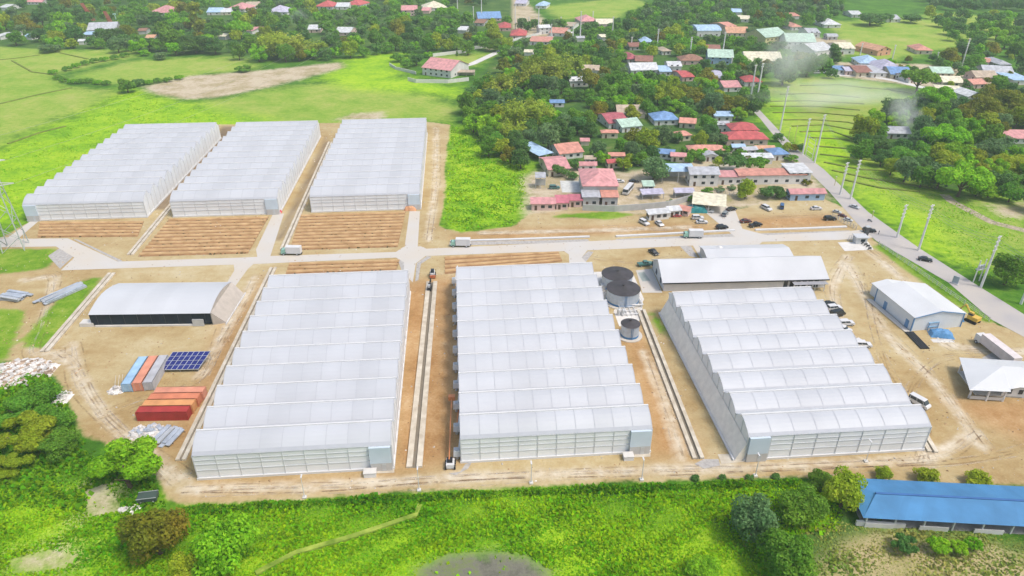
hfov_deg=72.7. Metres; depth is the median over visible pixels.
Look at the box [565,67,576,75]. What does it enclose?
tree
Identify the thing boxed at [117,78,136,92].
tree
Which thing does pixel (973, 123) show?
tree
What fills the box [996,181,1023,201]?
tree
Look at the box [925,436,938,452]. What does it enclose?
drain
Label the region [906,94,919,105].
tree
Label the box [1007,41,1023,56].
tree
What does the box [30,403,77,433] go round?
tree
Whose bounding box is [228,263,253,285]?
path
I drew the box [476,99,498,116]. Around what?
tree
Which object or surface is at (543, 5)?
house
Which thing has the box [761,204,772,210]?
car
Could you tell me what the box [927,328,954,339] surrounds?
tarp
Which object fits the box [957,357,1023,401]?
office
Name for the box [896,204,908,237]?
power pole
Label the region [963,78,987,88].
house
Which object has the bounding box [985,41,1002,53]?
tree
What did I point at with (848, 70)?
house
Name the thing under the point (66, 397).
rubble heap
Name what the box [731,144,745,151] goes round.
house
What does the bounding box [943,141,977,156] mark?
tree
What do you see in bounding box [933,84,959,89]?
house
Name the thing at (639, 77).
tree
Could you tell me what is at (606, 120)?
house
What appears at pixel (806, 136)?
power pole
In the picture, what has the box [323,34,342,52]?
tree
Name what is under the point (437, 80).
wall
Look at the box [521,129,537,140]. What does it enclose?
tree
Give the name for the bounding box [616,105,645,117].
house
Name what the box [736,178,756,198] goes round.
tree
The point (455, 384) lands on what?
fan box
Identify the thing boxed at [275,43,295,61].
tree
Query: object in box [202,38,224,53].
tree
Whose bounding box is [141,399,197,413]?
shipping container
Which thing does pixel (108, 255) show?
gravel patch
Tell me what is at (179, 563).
tree
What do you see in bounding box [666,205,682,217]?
booth
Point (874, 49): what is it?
house
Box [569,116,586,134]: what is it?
tree
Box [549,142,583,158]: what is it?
house
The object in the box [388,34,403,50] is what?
tree
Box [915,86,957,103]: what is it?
tree
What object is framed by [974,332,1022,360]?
semi trailer
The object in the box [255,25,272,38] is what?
tree
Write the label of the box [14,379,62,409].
tree
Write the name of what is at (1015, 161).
tree
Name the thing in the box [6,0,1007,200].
woods
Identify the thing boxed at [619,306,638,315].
pipe rack
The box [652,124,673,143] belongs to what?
tree
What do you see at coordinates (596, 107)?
tree
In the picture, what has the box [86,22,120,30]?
house
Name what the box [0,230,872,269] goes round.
road
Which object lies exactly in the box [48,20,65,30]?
tree
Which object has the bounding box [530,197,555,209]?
shed
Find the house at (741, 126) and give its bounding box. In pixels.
[725,122,758,131]
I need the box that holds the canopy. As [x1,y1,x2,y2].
[692,191,726,209]
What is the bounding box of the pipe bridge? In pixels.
[618,297,642,307]
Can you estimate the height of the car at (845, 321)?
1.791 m
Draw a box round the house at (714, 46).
[704,44,720,53]
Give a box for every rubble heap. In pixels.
[0,357,60,388]
[51,389,73,403]
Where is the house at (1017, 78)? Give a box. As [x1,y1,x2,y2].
[996,72,1023,84]
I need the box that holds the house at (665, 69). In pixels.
[658,65,672,75]
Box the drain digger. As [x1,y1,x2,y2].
[427,278,431,290]
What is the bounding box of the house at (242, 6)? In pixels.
[229,2,256,11]
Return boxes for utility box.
[363,467,376,477]
[622,451,634,460]
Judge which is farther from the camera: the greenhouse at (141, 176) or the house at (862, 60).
the house at (862, 60)
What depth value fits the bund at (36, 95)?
440.78 m
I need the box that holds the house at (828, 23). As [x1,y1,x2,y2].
[814,18,841,27]
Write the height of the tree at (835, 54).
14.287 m
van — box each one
[829,308,845,316]
[909,392,931,409]
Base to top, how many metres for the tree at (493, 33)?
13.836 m
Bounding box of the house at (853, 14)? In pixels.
[842,11,860,17]
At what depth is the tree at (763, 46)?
543.15 m
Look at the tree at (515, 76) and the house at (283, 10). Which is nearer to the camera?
the tree at (515, 76)
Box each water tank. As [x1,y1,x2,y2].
[598,266,633,291]
[603,280,641,309]
[619,318,641,342]
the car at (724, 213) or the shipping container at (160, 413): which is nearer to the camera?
the shipping container at (160, 413)
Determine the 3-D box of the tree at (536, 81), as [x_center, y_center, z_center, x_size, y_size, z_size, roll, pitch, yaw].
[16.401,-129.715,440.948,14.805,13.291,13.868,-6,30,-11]
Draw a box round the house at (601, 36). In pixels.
[597,34,606,40]
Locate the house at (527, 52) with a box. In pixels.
[524,49,533,55]
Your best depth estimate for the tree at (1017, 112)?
373.00 m
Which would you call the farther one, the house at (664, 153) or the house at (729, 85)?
the house at (729, 85)
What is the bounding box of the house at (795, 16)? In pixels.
[785,12,799,18]
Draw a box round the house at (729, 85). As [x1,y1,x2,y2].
[717,80,741,91]
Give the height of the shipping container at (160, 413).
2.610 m
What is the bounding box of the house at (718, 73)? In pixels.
[711,70,723,80]
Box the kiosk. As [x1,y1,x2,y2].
[680,205,693,216]
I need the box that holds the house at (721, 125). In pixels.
[714,121,729,132]
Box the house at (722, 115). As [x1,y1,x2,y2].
[712,111,733,121]
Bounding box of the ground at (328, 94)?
[0,0,1023,575]
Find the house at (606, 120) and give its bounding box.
[595,112,626,128]
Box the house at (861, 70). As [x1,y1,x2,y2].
[841,65,872,76]
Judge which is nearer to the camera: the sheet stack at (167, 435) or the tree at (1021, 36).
the sheet stack at (167, 435)
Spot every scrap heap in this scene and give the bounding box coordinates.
[106,385,122,394]
[118,504,140,513]
[127,422,163,439]
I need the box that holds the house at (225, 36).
[218,33,230,39]
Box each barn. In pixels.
[691,24,721,36]
[856,479,1023,534]
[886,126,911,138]
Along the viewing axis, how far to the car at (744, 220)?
268.16 m
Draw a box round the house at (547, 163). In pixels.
[538,156,570,176]
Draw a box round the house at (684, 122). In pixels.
[679,117,696,128]
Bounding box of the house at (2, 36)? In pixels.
[0,32,22,39]
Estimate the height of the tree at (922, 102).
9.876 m
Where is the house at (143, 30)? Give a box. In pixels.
[138,28,150,33]
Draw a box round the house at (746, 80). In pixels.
[739,75,761,85]
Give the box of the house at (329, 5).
[316,0,336,9]
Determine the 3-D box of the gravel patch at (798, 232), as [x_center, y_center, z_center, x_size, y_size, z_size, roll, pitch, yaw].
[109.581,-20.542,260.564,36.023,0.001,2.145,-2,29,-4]
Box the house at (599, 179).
[578,168,618,200]
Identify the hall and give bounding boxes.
[662,163,692,181]
[705,49,733,64]
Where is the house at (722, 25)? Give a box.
[710,22,736,28]
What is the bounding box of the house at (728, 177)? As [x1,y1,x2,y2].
[718,170,745,184]
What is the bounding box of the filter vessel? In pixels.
[617,308,624,315]
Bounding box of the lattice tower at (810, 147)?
[805,134,816,160]
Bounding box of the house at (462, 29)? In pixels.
[457,26,469,33]
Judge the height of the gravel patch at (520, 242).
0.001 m
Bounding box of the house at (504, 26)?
[498,22,511,30]
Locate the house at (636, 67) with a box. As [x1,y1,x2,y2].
[626,62,658,73]
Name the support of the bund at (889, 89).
on the ground at (328, 94)
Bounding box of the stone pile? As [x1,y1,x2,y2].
[931,337,954,342]
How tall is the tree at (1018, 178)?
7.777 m
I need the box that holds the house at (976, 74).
[963,70,997,79]
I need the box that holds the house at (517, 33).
[510,28,526,38]
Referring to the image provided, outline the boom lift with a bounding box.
[445,394,455,469]
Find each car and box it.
[549,184,559,189]
[638,218,649,225]
[648,248,659,255]
[654,220,663,226]
[691,214,703,219]
[696,219,707,223]
[715,224,728,229]
[721,210,728,216]
[726,206,736,211]
[739,218,751,222]
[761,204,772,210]
[810,205,822,210]
[823,215,836,220]
[824,300,836,304]
[827,303,842,310]
[840,318,854,325]
[849,204,859,208]
[856,339,872,347]
[862,227,876,232]
[918,256,932,262]
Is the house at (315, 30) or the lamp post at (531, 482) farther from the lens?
the house at (315, 30)
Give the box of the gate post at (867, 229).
[864,225,870,235]
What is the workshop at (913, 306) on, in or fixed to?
on the ground at (328, 94)
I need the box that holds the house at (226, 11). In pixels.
[220,8,232,14]
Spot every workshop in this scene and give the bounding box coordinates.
[867,281,966,331]
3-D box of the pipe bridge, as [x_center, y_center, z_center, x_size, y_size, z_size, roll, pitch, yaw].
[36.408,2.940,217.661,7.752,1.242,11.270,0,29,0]
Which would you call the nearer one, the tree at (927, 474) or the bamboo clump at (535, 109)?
the tree at (927, 474)
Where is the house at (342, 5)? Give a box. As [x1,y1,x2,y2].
[335,2,350,9]
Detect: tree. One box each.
[0,14,9,29]
[0,393,37,427]
[0,410,56,452]
[0,452,35,478]
[5,30,26,45]
[11,14,35,28]
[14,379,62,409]
[26,28,47,41]
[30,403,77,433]
[31,9,49,25]
[35,426,80,461]
[46,30,65,41]
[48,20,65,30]
[53,11,72,24]
[63,24,85,41]
[85,434,163,488]
[97,5,115,21]
[97,27,124,41]
[106,36,124,52]
[114,507,190,564]
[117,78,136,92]
[119,24,137,34]
[127,38,148,51]
[139,37,153,50]
[147,11,165,25]
[149,37,166,51]
[154,21,170,33]
[158,28,183,44]
[165,42,184,55]
[168,550,204,575]
[173,35,208,52]
[185,1,205,31]
[191,510,259,575]
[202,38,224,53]
[210,18,224,30]
[225,19,252,38]
[229,43,245,59]
[240,36,257,49]
[248,43,267,61]
[252,14,268,26]
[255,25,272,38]
[264,12,279,31]
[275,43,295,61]
[292,45,306,60]
[294,30,313,43]
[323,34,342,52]
[339,40,358,57]
[347,35,364,46]
[363,13,379,25]
[367,28,384,43]
[388,18,405,34]
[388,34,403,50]
[398,15,411,21]
[400,32,415,42]
[402,20,412,32]
[407,54,423,65]
[420,36,436,51]
[431,32,443,49]
[450,34,464,49]
[456,91,477,108]
[461,40,474,54]
[461,106,474,120]
[462,113,480,131]
[472,74,491,89]
[473,107,486,115]
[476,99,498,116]
[476,114,501,130]
[478,125,493,139]
[480,88,500,102]
[480,135,497,156]
[485,27,502,39]
[487,38,501,51]
[489,104,505,122]
[490,131,504,140]
[491,138,510,153]
[496,57,511,72]
[496,96,508,104]
[500,145,514,161]
[501,37,513,46]
[502,129,523,144]
[504,67,516,75]
[504,92,522,103]
[507,47,521,59]
[509,75,519,87]
[510,148,530,168]
[513,139,530,152]
[520,77,535,90]
[520,118,537,134]
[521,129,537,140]
[527,74,548,89]
[533,88,549,101]
[536,115,553,126]
[536,122,561,149]
[542,76,559,90]
[550,118,567,132]
[551,110,561,121]
[552,42,565,55]
[552,164,571,174]
[556,78,570,93]
[557,112,570,125]
[559,126,575,140]
[561,88,576,101]
[565,42,578,55]
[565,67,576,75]
[567,108,584,118]
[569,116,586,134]
[577,68,599,87]
[583,47,597,55]
[583,110,597,123]
[583,121,598,136]
[585,96,600,106]
[588,140,607,153]
[590,101,607,116]
[593,46,612,60]
[594,77,612,93]
[594,150,610,163]
[604,70,621,84]
[605,100,619,111]
[608,56,624,70]
[612,94,627,104]
[614,137,629,151]
[615,157,632,170]
[617,84,630,95]
[620,18,634,30]
[623,127,641,140]
[624,104,640,117]
[624,141,640,155]
[626,71,646,85]
[631,151,648,165]
[635,127,659,147]
[638,83,656,101]
[639,98,657,116]
[641,156,671,180]
[643,70,656,79]
[644,145,659,157]
[651,85,666,104]
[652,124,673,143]
[658,80,672,92]
[658,96,671,110]
[664,86,685,105]
[667,23,684,37]
[667,74,679,86]
[668,99,684,112]
[676,83,691,91]
[678,96,693,107]
[679,105,697,117]
[685,87,705,102]
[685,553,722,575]
[688,63,703,76]
[692,130,708,144]
[693,77,708,88]
[696,123,719,134]
[698,67,718,80]
[698,114,717,126]
[700,59,710,68]
[704,92,724,110]
[709,131,728,144]
[719,94,747,110]
[729,492,779,546]
[730,107,747,119]
[732,52,751,64]
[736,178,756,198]
[746,98,762,114]
[748,42,774,50]
[752,89,770,103]
[756,527,820,575]
[757,63,773,76]
[768,41,787,50]
[771,186,787,197]
[772,60,799,84]
[776,50,786,58]
[778,481,829,525]
[792,51,811,61]
[794,61,804,71]
[795,56,821,75]
[808,468,833,488]
[815,53,834,69]
[822,465,867,511]
[828,43,842,62]
[846,139,873,159]
[849,114,880,135]
[853,132,870,144]
[857,134,895,154]
[858,12,888,25]
[867,108,885,121]
[869,120,889,136]
[871,148,893,166]
[873,465,893,479]
[880,97,905,121]
[884,158,899,174]
[887,112,909,125]
[889,145,927,159]
[891,138,913,149]
[891,532,919,553]
[893,156,920,181]
[898,109,911,120]
[899,68,941,92]
[902,98,915,109]
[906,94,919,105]
[907,107,923,118]
[908,130,930,145]
[912,114,936,131]
[912,165,935,187]
[912,467,940,481]
[913,140,930,155]
[913,155,938,166]
[914,97,933,107]
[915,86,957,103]
[917,106,936,120]
[919,123,972,143]
[925,535,952,554]
[926,100,951,121]
[926,138,947,145]
[928,142,947,156]
[928,162,952,187]
[931,149,964,166]
[934,116,950,126]
[934,161,996,196]
[935,108,963,123]
[939,47,961,61]
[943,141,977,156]
[945,97,960,110]
[950,539,968,555]
[951,118,969,128]
[951,138,973,144]
[953,153,979,167]
[955,41,976,56]
[958,94,1001,117]
[958,96,970,104]
[961,108,974,127]
[961,117,985,131]
[964,468,993,484]
[965,53,985,67]
[965,181,991,196]
[969,129,981,143]
[970,147,987,157]
[974,112,1001,127]
[974,138,1011,157]
[974,154,993,162]
[974,162,991,170]
[976,123,1005,142]
[978,83,998,96]
[982,158,1010,173]
[984,185,1001,197]
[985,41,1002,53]
[987,27,1008,39]
[989,89,1023,113]
[990,170,1013,186]
[991,76,1011,89]
[991,105,1009,114]
[991,153,1023,174]
[991,252,1023,286]
[995,18,1011,29]
[995,34,1019,47]
[996,113,1013,125]
[996,144,1018,155]
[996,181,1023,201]
[997,135,1017,146]
[999,121,1011,130]
[1001,82,1019,92]
[1002,169,1023,185]
[1004,25,1022,35]
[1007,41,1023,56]
[1009,106,1023,127]
[1012,145,1023,156]
[1013,16,1023,26]
[1014,54,1023,66]
[1015,33,1023,41]
[1017,163,1023,177]
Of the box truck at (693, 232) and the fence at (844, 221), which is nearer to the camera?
the box truck at (693, 232)
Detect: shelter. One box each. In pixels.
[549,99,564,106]
[639,188,664,199]
[673,188,694,196]
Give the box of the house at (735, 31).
[722,26,747,36]
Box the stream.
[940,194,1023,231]
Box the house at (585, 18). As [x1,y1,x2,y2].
[575,14,594,24]
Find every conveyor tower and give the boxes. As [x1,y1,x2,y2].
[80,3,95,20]
[103,11,111,21]
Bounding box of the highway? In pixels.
[754,110,1023,336]
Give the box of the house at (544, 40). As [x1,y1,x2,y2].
[529,36,552,44]
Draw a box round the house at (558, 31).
[549,27,570,36]
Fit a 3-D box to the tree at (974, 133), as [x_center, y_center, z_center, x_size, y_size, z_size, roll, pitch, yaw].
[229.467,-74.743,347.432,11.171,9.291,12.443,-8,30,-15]
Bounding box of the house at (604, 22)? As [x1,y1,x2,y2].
[595,19,612,26]
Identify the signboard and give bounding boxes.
[950,275,959,285]
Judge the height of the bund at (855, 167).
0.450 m
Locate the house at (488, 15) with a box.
[475,11,501,20]
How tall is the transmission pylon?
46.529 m
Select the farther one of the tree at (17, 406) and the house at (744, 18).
the house at (744, 18)
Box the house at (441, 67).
[421,57,468,77]
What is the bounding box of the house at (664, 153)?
[658,148,675,159]
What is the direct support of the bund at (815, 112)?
on the ground at (328, 94)
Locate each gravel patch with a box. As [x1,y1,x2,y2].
[49,248,72,267]
[74,239,121,260]
[399,260,403,269]
[415,256,430,280]
[448,463,470,474]
[450,239,588,245]
[582,251,592,260]
[616,234,733,239]
[638,272,649,280]
[680,246,697,257]
[695,459,719,468]
[760,230,849,234]
[982,352,1001,359]
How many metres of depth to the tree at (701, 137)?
346.19 m
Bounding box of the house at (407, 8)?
[401,5,417,15]
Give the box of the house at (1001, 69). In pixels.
[976,65,1013,72]
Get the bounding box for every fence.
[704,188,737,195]
[832,214,856,228]
[878,241,990,321]
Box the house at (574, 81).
[569,76,587,86]
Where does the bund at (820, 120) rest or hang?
on the ground at (328, 94)
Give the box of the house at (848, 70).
[842,66,852,74]
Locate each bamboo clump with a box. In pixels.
[255,26,305,56]
[297,39,327,52]
[481,72,517,91]
[499,96,555,125]
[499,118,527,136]
[510,65,538,88]
[519,51,574,78]
[556,51,584,74]
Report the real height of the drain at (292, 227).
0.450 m
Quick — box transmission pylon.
[0,159,28,253]
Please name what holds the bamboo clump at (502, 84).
on the ground at (328, 94)
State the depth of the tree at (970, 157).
307.90 m
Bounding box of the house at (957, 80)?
[936,76,963,85]
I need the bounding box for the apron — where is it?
[838,242,873,250]
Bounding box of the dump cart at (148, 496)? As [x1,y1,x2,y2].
[136,490,158,503]
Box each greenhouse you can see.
[22,122,221,221]
[170,120,320,217]
[191,270,410,480]
[309,118,427,212]
[456,262,652,462]
[658,286,931,461]
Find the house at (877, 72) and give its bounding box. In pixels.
[867,65,886,77]
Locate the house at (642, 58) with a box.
[635,55,652,62]
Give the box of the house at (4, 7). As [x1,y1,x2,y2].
[0,4,21,9]
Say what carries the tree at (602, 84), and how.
on the ground at (328, 94)
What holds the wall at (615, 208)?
on the ground at (328, 94)
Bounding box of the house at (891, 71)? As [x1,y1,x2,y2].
[883,66,908,78]
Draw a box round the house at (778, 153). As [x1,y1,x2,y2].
[764,147,789,160]
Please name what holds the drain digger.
on the drain at (417, 430)
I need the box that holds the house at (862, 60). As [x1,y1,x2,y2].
[851,55,876,64]
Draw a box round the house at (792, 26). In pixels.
[783,22,801,29]
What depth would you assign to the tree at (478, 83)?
432.09 m
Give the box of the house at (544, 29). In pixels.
[537,24,550,33]
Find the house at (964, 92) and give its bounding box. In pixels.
[953,87,977,99]
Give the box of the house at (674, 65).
[664,61,682,70]
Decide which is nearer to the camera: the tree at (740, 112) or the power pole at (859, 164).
the power pole at (859, 164)
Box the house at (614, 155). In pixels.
[607,152,625,159]
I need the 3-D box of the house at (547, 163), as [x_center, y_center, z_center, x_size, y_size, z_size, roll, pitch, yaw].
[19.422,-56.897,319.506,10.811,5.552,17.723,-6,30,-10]
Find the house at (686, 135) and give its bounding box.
[673,130,691,141]
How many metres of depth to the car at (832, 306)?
211.10 m
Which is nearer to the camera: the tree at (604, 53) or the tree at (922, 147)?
the tree at (922, 147)
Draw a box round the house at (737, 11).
[730,8,741,14]
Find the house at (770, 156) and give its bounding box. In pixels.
[741,153,773,163]
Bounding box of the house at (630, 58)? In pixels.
[623,52,634,62]
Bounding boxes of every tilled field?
[38,221,143,237]
[138,216,268,256]
[286,259,399,273]
[291,211,404,249]
[445,251,561,273]
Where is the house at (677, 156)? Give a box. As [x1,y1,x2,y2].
[670,152,686,161]
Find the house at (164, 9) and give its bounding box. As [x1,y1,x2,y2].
[152,5,176,15]
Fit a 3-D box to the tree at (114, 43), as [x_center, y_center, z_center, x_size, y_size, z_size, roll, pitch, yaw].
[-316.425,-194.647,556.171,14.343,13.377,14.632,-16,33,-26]
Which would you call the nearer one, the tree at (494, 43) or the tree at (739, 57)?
the tree at (739, 57)
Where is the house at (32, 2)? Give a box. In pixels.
[27,0,46,4]
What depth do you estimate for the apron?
250.59 m
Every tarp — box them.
[404,206,415,210]
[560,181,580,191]
[688,204,707,212]
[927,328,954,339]
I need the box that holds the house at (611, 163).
[605,159,619,168]
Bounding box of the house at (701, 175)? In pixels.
[685,166,720,185]
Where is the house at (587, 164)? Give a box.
[578,161,597,168]
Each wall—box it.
[389,63,415,73]
[408,77,468,82]
[433,46,481,56]
[450,235,589,241]
[486,32,541,47]
[582,194,692,211]
[616,229,734,236]
[755,225,846,230]
[855,520,905,528]
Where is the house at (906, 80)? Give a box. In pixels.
[895,73,916,82]
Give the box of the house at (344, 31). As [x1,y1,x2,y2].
[336,27,356,35]
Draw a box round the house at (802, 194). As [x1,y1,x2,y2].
[785,188,826,200]
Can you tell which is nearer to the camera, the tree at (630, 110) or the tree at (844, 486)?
the tree at (844, 486)
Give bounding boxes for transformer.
[973,259,987,281]
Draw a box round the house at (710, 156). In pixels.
[702,150,718,161]
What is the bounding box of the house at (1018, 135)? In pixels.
[1000,129,1023,143]
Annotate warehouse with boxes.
[79,282,245,326]
[651,256,829,291]
[699,244,793,257]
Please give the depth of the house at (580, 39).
602.99 m
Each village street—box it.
[469,31,572,65]
[719,152,736,169]
[832,74,924,87]
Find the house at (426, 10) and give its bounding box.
[421,7,431,13]
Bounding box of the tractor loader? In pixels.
[429,268,435,277]
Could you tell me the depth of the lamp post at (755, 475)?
150.50 m
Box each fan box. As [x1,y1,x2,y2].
[452,266,457,285]
[452,289,456,297]
[452,297,456,311]
[452,312,456,324]
[453,329,457,339]
[453,339,457,355]
[453,358,457,372]
[453,379,458,390]
[453,393,458,411]
[453,413,459,434]
[453,437,460,458]
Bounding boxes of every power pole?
[751,65,756,93]
[757,63,764,93]
[779,86,788,130]
[802,118,811,154]
[814,114,826,162]
[839,162,849,194]
[849,160,861,198]
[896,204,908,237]
[917,204,934,250]
[962,38,970,65]
[980,236,1001,287]
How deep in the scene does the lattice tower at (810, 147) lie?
331.29 m
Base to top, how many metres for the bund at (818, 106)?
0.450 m
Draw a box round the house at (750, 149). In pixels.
[739,146,757,152]
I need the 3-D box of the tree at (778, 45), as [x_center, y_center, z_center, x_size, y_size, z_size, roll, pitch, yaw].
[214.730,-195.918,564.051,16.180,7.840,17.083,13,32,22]
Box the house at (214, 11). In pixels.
[207,7,223,14]
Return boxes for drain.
[40,272,115,351]
[127,203,170,254]
[175,267,276,460]
[280,141,332,249]
[406,281,436,467]
[637,309,703,458]
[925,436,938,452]
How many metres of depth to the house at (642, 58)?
519.80 m
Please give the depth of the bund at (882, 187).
300.46 m
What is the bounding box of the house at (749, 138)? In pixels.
[720,131,769,145]
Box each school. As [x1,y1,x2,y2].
[741,51,781,68]
[744,27,784,44]
[779,33,816,48]
[792,42,829,55]
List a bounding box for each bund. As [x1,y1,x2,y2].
[0,55,38,59]
[0,87,71,103]
[7,126,65,143]
[11,60,56,74]
[56,51,87,58]
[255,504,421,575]
[770,100,863,103]
[771,106,859,110]
[772,112,854,115]
[780,93,859,97]
[783,119,855,124]
[791,124,849,129]
[799,130,855,139]
[800,84,871,88]
[808,137,852,141]
[816,145,853,149]
[820,153,885,161]
[824,161,897,171]
[832,169,943,190]
[844,179,919,192]
[868,87,911,93]
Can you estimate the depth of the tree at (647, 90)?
415.41 m
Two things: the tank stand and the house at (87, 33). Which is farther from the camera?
the house at (87, 33)
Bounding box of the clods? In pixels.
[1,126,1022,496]
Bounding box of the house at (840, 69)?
[830,65,843,73]
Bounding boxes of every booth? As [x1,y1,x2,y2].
[645,207,670,220]
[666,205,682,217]
[852,233,869,243]
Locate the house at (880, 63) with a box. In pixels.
[868,59,897,70]
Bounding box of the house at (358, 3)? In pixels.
[351,0,369,6]
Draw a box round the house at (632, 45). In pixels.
[626,42,639,49]
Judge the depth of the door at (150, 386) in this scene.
177.06 m
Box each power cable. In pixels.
[2,2,361,134]
[14,0,381,157]
[19,11,381,181]
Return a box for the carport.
[458,70,474,75]
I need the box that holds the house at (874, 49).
[854,41,891,55]
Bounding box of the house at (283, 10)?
[271,5,289,14]
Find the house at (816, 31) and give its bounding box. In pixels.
[798,28,820,37]
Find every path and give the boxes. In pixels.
[6,221,37,238]
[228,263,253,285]
[256,214,283,256]
[404,211,419,250]
[404,262,415,281]
[561,249,587,262]
[692,240,762,257]
[707,206,767,236]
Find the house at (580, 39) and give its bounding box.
[576,36,584,41]
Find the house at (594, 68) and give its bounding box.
[582,65,599,73]
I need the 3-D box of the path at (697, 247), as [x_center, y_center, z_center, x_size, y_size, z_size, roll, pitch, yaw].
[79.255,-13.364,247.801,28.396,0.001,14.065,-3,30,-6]
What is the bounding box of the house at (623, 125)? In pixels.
[612,117,642,132]
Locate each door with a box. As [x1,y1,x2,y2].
[121,384,127,391]
[126,384,131,391]
[132,384,138,390]
[137,383,142,390]
[143,383,148,389]
[147,383,153,389]
[192,319,204,325]
[904,318,908,327]
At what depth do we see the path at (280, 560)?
135.71 m
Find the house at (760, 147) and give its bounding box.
[753,145,774,152]
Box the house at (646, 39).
[637,36,651,43]
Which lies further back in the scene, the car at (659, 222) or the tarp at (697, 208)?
the tarp at (697, 208)
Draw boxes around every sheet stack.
[0,289,32,302]
[32,281,86,304]
[154,424,184,447]
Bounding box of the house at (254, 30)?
[246,26,263,33]
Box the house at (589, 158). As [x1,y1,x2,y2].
[583,155,596,160]
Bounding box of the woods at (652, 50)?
[2,0,1014,166]
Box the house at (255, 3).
[246,1,261,8]
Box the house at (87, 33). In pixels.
[83,31,95,37]
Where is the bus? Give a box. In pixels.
[622,182,633,194]
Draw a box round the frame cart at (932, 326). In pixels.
[927,322,939,330]
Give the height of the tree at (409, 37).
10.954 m
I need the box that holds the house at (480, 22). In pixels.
[474,19,487,25]
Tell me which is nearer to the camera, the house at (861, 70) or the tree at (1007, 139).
the tree at (1007, 139)
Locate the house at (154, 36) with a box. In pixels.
[145,34,158,38]
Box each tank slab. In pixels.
[594,272,643,301]
[614,305,641,325]
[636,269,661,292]
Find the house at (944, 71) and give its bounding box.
[925,66,954,75]
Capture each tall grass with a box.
[0,91,256,227]
[0,370,169,510]
[0,478,847,575]
[178,478,823,514]
[443,126,525,230]
[800,521,1023,575]
[807,135,1023,282]
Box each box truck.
[280,245,301,255]
[451,237,470,247]
[683,228,703,238]
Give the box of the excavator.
[959,304,981,324]
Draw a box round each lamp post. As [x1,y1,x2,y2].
[300,474,306,498]
[417,466,420,491]
[529,460,532,484]
[639,456,644,480]
[753,452,759,476]
[863,439,872,462]
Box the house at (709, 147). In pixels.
[685,145,725,155]
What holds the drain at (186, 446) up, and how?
on the ground at (328, 94)
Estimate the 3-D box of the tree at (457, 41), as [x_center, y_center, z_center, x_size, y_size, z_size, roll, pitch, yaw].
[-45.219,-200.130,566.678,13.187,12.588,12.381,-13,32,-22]
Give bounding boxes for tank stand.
[535,172,545,188]
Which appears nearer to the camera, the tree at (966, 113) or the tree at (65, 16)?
the tree at (966, 113)
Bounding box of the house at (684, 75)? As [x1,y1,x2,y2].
[672,70,694,81]
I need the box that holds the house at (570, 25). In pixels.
[565,22,579,29]
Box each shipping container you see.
[120,356,147,392]
[131,355,157,391]
[135,405,192,420]
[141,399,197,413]
[142,355,168,390]
[147,392,202,406]
[153,386,207,399]
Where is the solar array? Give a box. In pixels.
[164,351,210,371]
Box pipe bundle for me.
[905,331,928,348]
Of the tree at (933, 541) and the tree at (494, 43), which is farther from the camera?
the tree at (494, 43)
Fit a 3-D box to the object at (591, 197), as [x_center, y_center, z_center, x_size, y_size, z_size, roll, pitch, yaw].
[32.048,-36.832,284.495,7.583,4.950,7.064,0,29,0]
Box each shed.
[528,141,553,155]
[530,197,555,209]
[555,195,568,209]
[567,194,582,206]
[580,138,589,145]
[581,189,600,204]
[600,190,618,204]
[641,180,654,188]
[823,33,837,39]
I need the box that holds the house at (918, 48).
[906,43,933,53]
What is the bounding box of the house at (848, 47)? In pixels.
[827,42,855,53]
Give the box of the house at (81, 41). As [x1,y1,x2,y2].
[77,39,86,44]
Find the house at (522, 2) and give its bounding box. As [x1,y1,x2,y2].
[515,0,528,5]
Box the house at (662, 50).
[657,46,670,54]
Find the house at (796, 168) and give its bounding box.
[780,163,812,183]
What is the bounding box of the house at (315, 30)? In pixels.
[307,24,322,32]
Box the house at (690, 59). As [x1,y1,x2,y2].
[677,54,702,64]
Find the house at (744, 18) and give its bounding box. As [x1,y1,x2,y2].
[737,15,749,21]
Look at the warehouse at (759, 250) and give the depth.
238.84 m
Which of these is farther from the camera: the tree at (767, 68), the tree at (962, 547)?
the tree at (767, 68)
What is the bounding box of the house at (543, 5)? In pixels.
[535,1,549,8]
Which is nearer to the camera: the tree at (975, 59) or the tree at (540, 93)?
the tree at (540, 93)
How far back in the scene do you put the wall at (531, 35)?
622.68 m
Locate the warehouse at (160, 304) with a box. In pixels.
[79,282,245,326]
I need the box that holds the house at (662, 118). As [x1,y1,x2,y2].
[647,111,678,125]
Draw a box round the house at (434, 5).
[421,1,447,10]
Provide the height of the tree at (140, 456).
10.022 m
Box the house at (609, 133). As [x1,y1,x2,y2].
[600,129,618,137]
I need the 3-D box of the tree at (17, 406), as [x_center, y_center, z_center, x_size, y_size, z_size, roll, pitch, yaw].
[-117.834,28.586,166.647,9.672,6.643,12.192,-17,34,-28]
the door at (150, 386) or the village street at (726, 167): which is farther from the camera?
the village street at (726, 167)
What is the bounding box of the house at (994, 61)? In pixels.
[986,57,1011,65]
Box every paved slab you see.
[377,469,393,472]
[634,453,649,456]
[718,454,744,463]
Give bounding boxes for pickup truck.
[637,260,651,266]
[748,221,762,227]
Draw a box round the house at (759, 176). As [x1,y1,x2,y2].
[734,168,807,184]
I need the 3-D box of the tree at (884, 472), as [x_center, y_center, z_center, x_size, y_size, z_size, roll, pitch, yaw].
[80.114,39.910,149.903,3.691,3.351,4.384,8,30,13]
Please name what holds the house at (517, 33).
on the ground at (328, 94)
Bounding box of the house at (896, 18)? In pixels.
[885,14,900,21]

